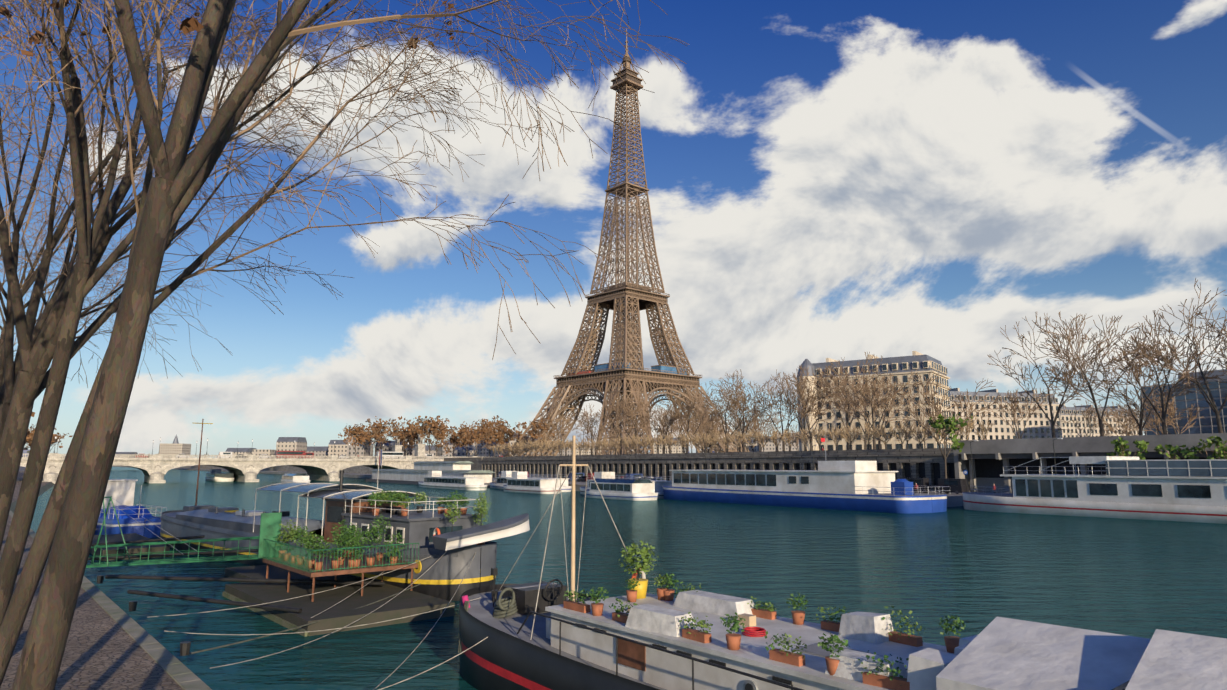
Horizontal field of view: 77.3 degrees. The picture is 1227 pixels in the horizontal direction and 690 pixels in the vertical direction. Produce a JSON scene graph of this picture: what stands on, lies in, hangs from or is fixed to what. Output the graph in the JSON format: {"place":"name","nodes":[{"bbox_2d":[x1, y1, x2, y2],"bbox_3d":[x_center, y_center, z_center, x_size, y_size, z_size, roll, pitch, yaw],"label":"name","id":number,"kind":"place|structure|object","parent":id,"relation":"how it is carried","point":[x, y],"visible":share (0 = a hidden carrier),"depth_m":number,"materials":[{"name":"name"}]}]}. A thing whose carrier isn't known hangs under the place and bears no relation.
{"place":"outdoors","nodes":[
{"label":"outdoors","id":0,"kind":"place"},
{"bbox_2d":[0,465,1012,689],"bbox_3d":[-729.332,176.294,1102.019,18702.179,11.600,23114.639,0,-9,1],"label":"ground","id":1,"kind":"structure","parent":0,"point":[104,650],"depth_m":23.16,"materials":[{"name":"stone"}]},
{"bbox_2d":[0,180,167,382],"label":"plane tree","id":2,"kind":"object","parent":1,"relation":"on","point":[83,318],"visible":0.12,"depth_m":54.39,"materials":[{"name":"brown plant"}]},
{"bbox_2d":[0,98,204,384],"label":"plane tree","id":3,"kind":"object","parent":1,"relation":"on","point":[26,280],"visible":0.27,"depth_m":42.68,"materials":[{"name":"brown plant"}]},
{"bbox_2d":[9,510,211,689],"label":"quay kerb","id":4,"kind":"structure","parent":1,"relation":"on","point":[182,675],"depth_m":23.90,"materials":[{"name":"stone"}]},
{"bbox_2d":[0,31,293,404],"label":"plane tree","id":5,"kind":"object","parent":1,"relation":"on","point":[38,326],"visible":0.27,"depth_m":35.77,"materials":[{"name":"brown plant"}]},
{"bbox_2d":[0,0,425,441],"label":"plane tree","id":6,"kind":"object","parent":1,"relation":"on","point":[12,367],"visible":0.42,"depth_m":27.63,"materials":[{"name":"brown plant"}]},
{"bbox_2d":[0,0,432,550],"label":"plane tree","id":7,"kind":"object","parent":1,"relation":"on","point":[32,378],"visible":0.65,"depth_m":20.54,"materials":[{"name":"brown plant"}]},
{"bbox_2d":[0,0,453,56],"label":"plane tree","id":8,"kind":"object","parent":1,"relation":"on","point":[188,25],"visible":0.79,"depth_m":13.00,"materials":[{"name":"brown plant"}]},
{"bbox_2d":[20,435,477,483],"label":"bridge","id":9,"kind":"structure","parent":1,"relation":"on","point":[154,468],"depth_m":297.90,"materials":[{"name":"stone"}]},
{"bbox_2d":[22,450,448,458],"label":"bridge traffic","id":10,"kind":"object","parent":9,"relation":"on","point":[26,452],"visible":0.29,"depth_m":312.46,"materials":[{"name":"paint"}]},
{"bbox_2d":[54,436,442,455],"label":"bridge lamps","id":11,"kind":"object","parent":9,"relation":"on","point":[237,449],"visible":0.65,"depth_m":307.02,"materials":[{"name":"metal"}]},
{"bbox_2d":[24,412,556,456],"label":"autumn trees","id":12,"kind":"object","parent":1,"relation":"on","point":[412,432],"visible":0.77,"depth_m":492.68,"materials":[{"name":"brown plant"}]},
{"bbox_2d":[0,0,585,625],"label":"plane tree","id":13,"kind":"object","parent":1,"relation":"on","point":[88,226],"visible":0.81,"depth_m":14.52,"materials":[{"name":"brown plant"}]},
{"bbox_2d":[0,0,613,686],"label":"plane tree","id":14,"kind":"object","parent":1,"relation":"on","point":[22,596],"visible":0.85,"depth_m":12.64,"materials":[{"name":"brown plant"}]},
{"bbox_2d":[11,0,688,689],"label":"plane tree","id":15,"kind":"object","parent":1,"relation":"on","point":[65,568],"visible":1,"depth_m":8.99,"materials":[{"name":"brown plant"}]},
{"bbox_2d":[48,431,798,465],"bbox_3d":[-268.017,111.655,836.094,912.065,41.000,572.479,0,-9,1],"label":"distant skyline","id":16,"kind":"structure","parent":1,"relation":"on","point":[176,448],"depth_m":662.20,"materials":[{"name":"stone"}]},
{"bbox_2d":[504,28,749,456],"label":"eiffel tower","id":17,"kind":"structure","parent":1,"relation":"on","point":[618,376],"depth_m":537.61,"materials":[{"name":"metal"}]},
{"bbox_2d":[434,448,954,490],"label":"quay wall","id":18,"kind":"structure","parent":1,"relation":"on","point":[919,463],"depth_m":190.70,"materials":[{"name":"stone"}]},
{"bbox_2d":[498,472,968,493],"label":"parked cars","id":19,"kind":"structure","parent":1,"relation":"on","point":[957,486],"depth_m":133.44,"materials":[{"name":"paint"}]},
{"bbox_2d":[489,412,994,456],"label":"trees","id":20,"kind":"object","parent":1,"relation":"on","point":[695,441],"visible":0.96,"depth_m":192.42,"materials":[{"name":"brown plant"}]},
{"bbox_2d":[499,439,995,492],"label":"quay wall","id":21,"kind":"structure","parent":1,"relation":"on","point":[993,488],"depth_m":131.32,"materials":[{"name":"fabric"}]},
{"bbox_2d":[523,404,1062,491],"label":"street lamps","id":22,"kind":"object","parent":1,"relation":"on","point":[965,472],"visible":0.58,"depth_m":146.27,"materials":[{"name":"metal"}]},
{"bbox_2d":[796,351,951,450],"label":"building","id":23,"kind":"structure","parent":1,"relation":"on","point":[902,368],"depth_m":236.62,"materials":[{"name":"stone"}]},
{"bbox_2d":[544,368,1203,455],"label":"trees","id":24,"kind":"object","parent":1,"relation":"on","point":[677,427],"visible":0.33,"depth_m":296.51,"materials":[{"name":"brown plant"}]},
{"bbox_2d":[569,278,1226,454],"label":"bare trees","id":25,"kind":"object","parent":1,"relation":"on","point":[1143,353],"visible":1,"depth_m":148.24,"materials":[{"name":"brown plant"}]},
{"bbox_2d":[949,388,1061,443],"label":"building","id":26,"kind":"structure","parent":1,"relation":"on","point":[1037,426],"depth_m":334.08,"materials":[{"name":"stone"}]},
{"bbox_2d":[882,372,1226,492],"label":"young green trees","id":27,"kind":"object","parent":1,"relation":"on","point":[1119,446],"visible":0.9,"depth_m":131.99,"materials":[{"name":"green plant"}]},
{"bbox_2d":[953,433,1226,493],"bbox_3d":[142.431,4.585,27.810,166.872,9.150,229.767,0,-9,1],"label":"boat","id":28,"kind":"object","parent":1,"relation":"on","point":[991,458],"visible":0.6,"depth_m":125.89,"materials":[{"name":"grey metal"}]},
{"bbox_2d":[1060,404,1139,437],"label":"building","id":29,"kind":"structure","parent":1,"relation":"on","point":[1067,432],"depth_m":420.56,"materials":[{"name":"stone"}]},
{"bbox_2d":[1141,369,1226,434],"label":"modern building","id":30,"kind":"structure","parent":1,"relation":"on","point":[1207,423],"depth_m":271.26,"materials":[{"name":"blue glass"}]},
{"bbox_2d":[0,0,1226,457],"label":"sky","id":31,"kind":"structure","parent":0,"point":[837,180],"materials":[{"name":"blue"}]},
{"bbox_2d":[30,467,1226,689],"bbox_3d":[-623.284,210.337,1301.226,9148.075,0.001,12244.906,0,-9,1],"label":"river water","id":32,"kind":"structure","parent":0,"point":[976,571],"depth_m":47.16,"materials":[{"name":"teal liquid"}]},
{"bbox_2d":[90,533,169,560],"bbox_3d":[-44.108,15.997,65.362,4.788,2.025,33.254,8,-12,-43],"label":"black pontoon","id":33,"kind":"object","parent":32,"relation":"on","point":[159,548],"visible":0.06,"depth_m":54.29,"materials":[{"name":"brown wood"}]},
{"bbox_2d":[94,479,166,537],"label":"boat","id":34,"kind":"object","parent":32,"relation":"on","point":[121,491],"visible":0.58,"depth_m":70.51,"materials":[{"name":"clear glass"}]},
{"bbox_2d":[205,469,234,481],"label":"boat","id":35,"kind":"object","parent":32,"relation":"in","point":[215,475],"visible":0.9,"depth_m":305.95,"materials":[{"name":"white metal"}]},
{"bbox_2d":[86,496,454,655],"bbox_3d":[-15.175,9.660,34.199,12.087,5.101,57.295,8,-12,-40],"label":"floating dock","id":36,"kind":"object","parent":32,"relation":"on","point":[283,574],"visible":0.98,"depth_m":35.73,"materials":[{"name":"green wood"}]},
{"bbox_2d":[96,517,487,689],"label":"mooring ropes","id":37,"kind":"object","parent":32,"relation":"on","point":[280,632],"visible":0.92,"depth_m":25.16,"materials":[{"name":"beige fabric"}]},
{"bbox_2d":[281,473,310,482],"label":"boat","id":38,"kind":"object","parent":32,"relation":"on","point":[292,477],"visible":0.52,"depth_m":261.26,"materials":[{"name":"white metal"}]},
{"bbox_2d":[160,419,496,600],"bbox_3d":[-21.739,9.785,52.131,42.000,11.004,5.269,-8,-12,43],"label":"houseboat","id":39,"kind":"object","parent":32,"relation":"on","point":[442,576],"visible":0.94,"depth_m":41.52,"materials":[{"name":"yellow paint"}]},
{"bbox_2d":[431,513,529,550],"bbox_3d":[-6.134,8.941,36.915,4.830,1.460,1.750,7,-11,-36],"label":"dinghy on davits","id":40,"kind":"object","parent":39,"relation":"on","point":[515,525],"visible":1,"depth_m":36.28,"materials":[{"name":"white plastic"}]},
{"bbox_2d":[365,449,494,486],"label":"moored boat","id":41,"kind":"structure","parent":32,"relation":"on","point":[415,475],"depth_m":255.49,"materials":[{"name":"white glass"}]},
{"bbox_2d":[418,471,487,489],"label":"moored boat","id":42,"kind":"object","parent":32,"relation":"on","point":[435,479],"visible":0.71,"depth_m":206.98,"materials":[{"name":"white metal"}]},
{"bbox_2d":[490,471,571,491],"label":"white boat","id":43,"kind":"object","parent":32,"relation":"in","point":[500,482],"visible":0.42,"depth_m":205.19,"materials":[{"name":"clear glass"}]},
{"bbox_2d":[503,471,560,493],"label":"moored boat","id":44,"kind":"object","parent":32,"relation":"on","point":[519,482],"visible":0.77,"depth_m":177.87,"materials":[{"name":"white metal"}]},
{"bbox_2d":[586,478,657,500],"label":"moored boat","id":45,"kind":"object","parent":32,"relation":"on","point":[631,489],"visible":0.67,"depth_m":143.34,"materials":[{"name":"white metal"}]},
{"bbox_2d":[580,472,671,498],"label":"white boat","id":46,"kind":"object","parent":32,"relation":"in","point":[659,485],"visible":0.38,"depth_m":158.16,"materials":[{"name":"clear metal"}]},
{"bbox_2d":[663,438,949,513],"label":"boat","id":47,"kind":"object","parent":32,"relation":"on","point":[867,486],"visible":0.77,"depth_m":115.93,"materials":[{"name":"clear metal"}]},
{"bbox_2d":[458,436,1226,689],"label":"barge","id":48,"kind":"object","parent":32,"relation":"on","point":[542,635],"visible":1,"depth_m":16.77,"materials":[{"name":"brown metal"}]},
{"bbox_2d":[962,456,1226,523],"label":"boat","id":49,"kind":"object","parent":32,"relation":"on","point":[1187,490],"visible":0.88,"depth_m":93.29,"materials":[{"name":"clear metal"}]},
{"bbox_2d":[492,480,963,506],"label":"wharf paving","id":50,"kind":"structure","parent":0,"point":[954,501],"depth_m":120.83,"materials":[{"name":"stone"}]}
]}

